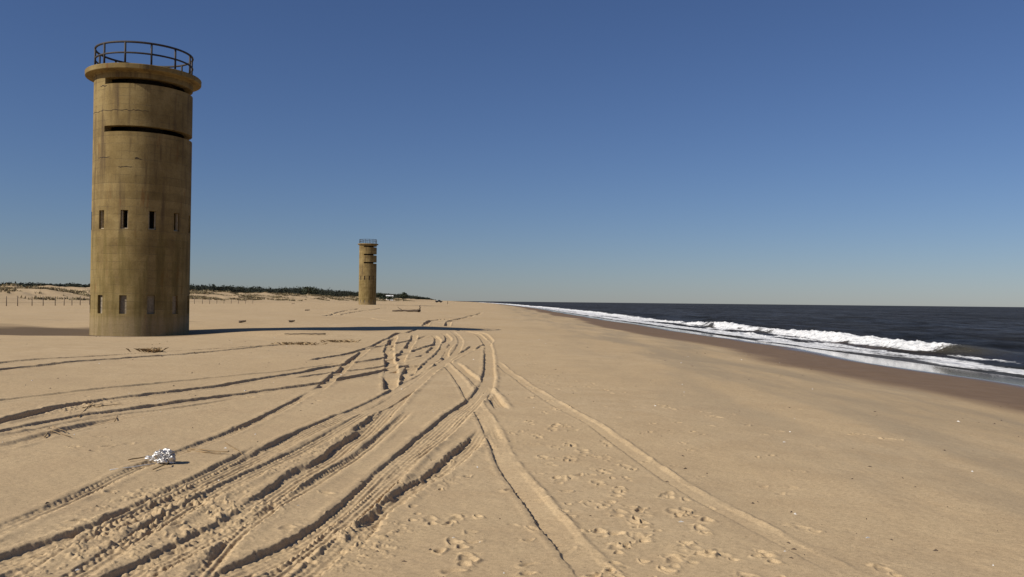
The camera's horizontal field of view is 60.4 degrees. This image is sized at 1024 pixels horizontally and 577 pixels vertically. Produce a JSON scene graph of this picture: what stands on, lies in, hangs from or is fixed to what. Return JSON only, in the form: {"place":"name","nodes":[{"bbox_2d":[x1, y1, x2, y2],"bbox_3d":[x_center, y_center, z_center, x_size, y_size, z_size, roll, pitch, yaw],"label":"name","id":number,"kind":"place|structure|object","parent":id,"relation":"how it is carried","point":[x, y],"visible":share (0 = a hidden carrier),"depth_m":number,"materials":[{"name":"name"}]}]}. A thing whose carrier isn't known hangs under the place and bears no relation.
{"place":"outdoors","nodes":[
{"label":"outdoors","id":0,"kind":"place"},
{"bbox_2d":[0,285,1023,576],"bbox_3d":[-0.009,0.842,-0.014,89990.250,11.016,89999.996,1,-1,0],"label":"sand beach","id":1,"kind":"structure","parent":0,"point":[502,413],"depth_m":10.98,"materials":[{"name":"beige sand"}]},
{"bbox_2d":[0,296,245,305],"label":"post fence","id":2,"kind":"object","parent":1,"relation":"on","point":[89,301],"visible":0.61,"depth_m":128.19,"materials":[{"name":"brown wood"}]},
{"bbox_2d":[110,448,175,469],"bbox_3d":[-3.846,1.802,9.294,0.404,0.164,0.664,0,-1,15],"label":"foil balloon","id":3,"kind":"object","parent":1,"relation":"on","point":[165,455],"visible":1,"depth_m":9.43,"materials":[{"name":"silver metal"}]},
{"bbox_2d":[85,40,201,335],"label":"watch tower","id":4,"kind":"structure","parent":1,"relation":"on","point":[141,205],"depth_m":45.98,"materials":[{"name":"concrete"}]},
{"bbox_2d":[100,295,102,312],"bbox_3d":[-21.379,0.820,45.923,0.359,0.960,0.017,0,-1,29],"label":"blocked window","id":5,"kind":"structure","parent":4,"relation":"in","point":[101,296],"depth_m":45.96,"materials":[{"name":"grey concrete"}]},
{"bbox_2d":[101,211,103,228],"bbox_3d":[-21.322,-3.594,46.005,0.345,0.950,0.122,0,-1,29],"label":"window frame","id":6,"kind":"structure","parent":4,"relation":"in","point":[102,212],"depth_m":46.06,"materials":[{"name":"grey concrete"}]},
{"bbox_2d":[120,295,126,313],"bbox_3d":[-20.133,0.829,45.638,0.359,0.960,0.017,1,-1,-3],"label":"blocked window","id":7,"kind":"structure","parent":4,"relation":"in","point":[123,298],"depth_m":45.63,"materials":[{"name":"grey concrete"}]},
{"bbox_2d":[121,210,127,228],"bbox_3d":[-20.086,-3.585,45.723,0.345,0.950,0.122,1,-1,-3],"label":"window frame","id":8,"kind":"structure","parent":4,"relation":"in","point":[122,210],"depth_m":45.67,"materials":[{"name":"grey concrete"}]},
{"bbox_2d":[147,295,153,313],"bbox_3d":[-18.921,0.848,46.046,0.359,0.960,0.017,1,-1,-34],"label":"blocked window","id":9,"kind":"structure","parent":4,"relation":"in","point":[150,299],"depth_m":46.04,"materials":[{"name":"concrete"}]},
{"bbox_2d":[148,212,155,229],"bbox_3d":[-18.884,-3.566,46.127,0.345,0.950,0.122,1,-1,-34],"label":"window frame","id":10,"kind":"structure","parent":4,"relation":"in","point":[154,212],"depth_m":46.18,"materials":[{"name":"grey concrete"}]},
{"bbox_2d":[172,296,175,313],"bbox_3d":[-18.102,0.872,47.026,0.017,0.960,0.359,0,-1,24],"label":"blocked window","id":11,"kind":"structure","parent":4,"relation":"in","point":[174,297],"depth_m":47.10,"materials":[{"name":"grey concrete"}]},
{"bbox_2d":[174,214,177,230],"bbox_3d":[-18.072,-3.543,47.100,0.122,0.950,0.345,0,-1,24],"label":"window frame","id":12,"kind":"structure","parent":4,"relation":"in","point":[176,215],"depth_m":47.23,"materials":[{"name":"concrete"}]},
{"bbox_2d":[126,347,168,352],"bbox_3d":[-11.898,2.010,28.798,1.132,0.159,0.940,1,-1,0],"label":"dry grass clump","id":13,"kind":"object","parent":1,"relation":"on","point":[154,349],"visible":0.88,"depth_m":28.67,"materials":[{"name":"beige plant"}]},
{"bbox_2d":[187,450,220,453],"bbox_3d":[-3.588,1.903,10.243,0.539,0.030,0.020,0,-1,28],"label":"reed stalk","id":14,"kind":"object","parent":1,"relation":"on","point":[202,451],"visible":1,"depth_m":10.24,"materials":[{"name":"beige plant"}]},
{"bbox_2d":[0,283,411,300],"bbox_3d":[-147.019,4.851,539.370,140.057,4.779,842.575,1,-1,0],"label":"dune grass","id":15,"kind":"structure","parent":1,"relation":"on","point":[85,293],"depth_m":280.67,"materials":[{"name":"plant"}]},
{"bbox_2d":[188,448,227,451],"bbox_3d":[-3.561,1.895,10.308,0.711,0.047,0.020,0,-1,33],"label":"reed stalk","id":16,"kind":"object","parent":1,"relation":"on","point":[206,450],"visible":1,"depth_m":10.32,"materials":[{"name":"beige plant"}]},
{"bbox_2d":[0,281,433,299],"bbox_3d":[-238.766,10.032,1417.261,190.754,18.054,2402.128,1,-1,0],"label":"wood","id":17,"kind":"object","parent":1,"relation":"on","point":[259,289],"visible":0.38,"depth_m":562.45,"materials":[{"name":"green plant"}]},
{"bbox_2d":[271,342,326,344],"bbox_3d":[-8.666,2.237,35.843,2.010,0.124,1.610,0,-1,34],"label":"dry grass clump","id":18,"kind":"object","parent":1,"relation":"on","point":[299,343],"visible":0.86,"depth_m":35.75,"materials":[{"name":"beige plant"}]},
{"bbox_2d":[284,333,325,334],"bbox_3d":[-10.317,2.253,43.817,2.214,0.100,0.104,0,-1,12],"label":"driftwood pole","id":19,"kind":"object","parent":1,"relation":"on","point":[308,333],"visible":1,"depth_m":43.72,"materials":[{"name":"brown wood"}]},
{"bbox_2d":[301,286,318,294],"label":"evergreen tree","id":20,"kind":"object","parent":1,"relation":"on","point":[311,290],"visible":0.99,"depth_m":560.00,"materials":[{"name":"green plant"}]},
{"bbox_2d":[321,339,359,342],"bbox_3d":[-7.522,2.302,38.650,1.787,0.131,1.201,1,-1,0],"label":"dry grass clump","id":21,"kind":"object","parent":1,"relation":"on","point":[340,341],"visible":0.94,"depth_m":38.45,"materials":[{"name":"beige plant"}]},
{"bbox_2d":[358,239,377,304],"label":"watch tower","id":22,"kind":"structure","parent":1,"relation":"on","point":[367,272],"depth_m":251.97,"materials":[{"name":"concrete"}]},
{"bbox_2d":[376,292,383,298],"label":"evergreen tree","id":23,"kind":"object","parent":1,"relation":"on","point":[378,294],"visible":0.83,"depth_m":717.90,"materials":[{"name":"green plant"}]},
{"bbox_2d":[379,295,393,300],"bbox_3d":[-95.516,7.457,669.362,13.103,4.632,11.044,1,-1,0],"label":"pickup truck","id":24,"kind":"object","parent":1,"relation":"on","point":[387,297],"visible":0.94,"depth_m":668.24,"materials":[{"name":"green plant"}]},
{"bbox_2d":[399,292,407,300],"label":"evergreen tree","id":25,"kind":"object","parent":1,"relation":"on","point":[403,295],"visible":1,"depth_m":759.07,"materials":[{"name":"green plant"}]},
{"bbox_2d":[392,306,420,311],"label":"driftwood tree","id":26,"kind":"object","parent":1,"relation":"on","point":[414,310],"visible":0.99,"depth_m":129.09,"materials":[{"name":"brown wood"}]},
{"bbox_2d":[0,336,1018,573],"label":"weed crumbs","id":27,"kind":"object","parent":1,"relation":"on","point":[468,477],"visible":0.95,"depth_m":8.90,"materials":[{"name":"brown plant"}]},
{"bbox_2d":[31,337,993,573],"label":"shell fragments","id":28,"kind":"object","parent":1,"relation":"on","point":[477,466],"visible":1,"depth_m":10.58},
{"bbox_2d":[0,0,1023,306],"label":"sky","id":29,"kind":"structure","parent":0,"point":[782,152],"materials":[{"name":"blue"}]},
{"bbox_2d":[460,301,1023,377],"bbox_3d":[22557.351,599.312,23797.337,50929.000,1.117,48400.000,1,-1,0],"label":"sea","id":30,"kind":"structure","parent":0,"point":[990,340],"depth_m":136.39,"materials":[{"name":"liquid"}]}
]}

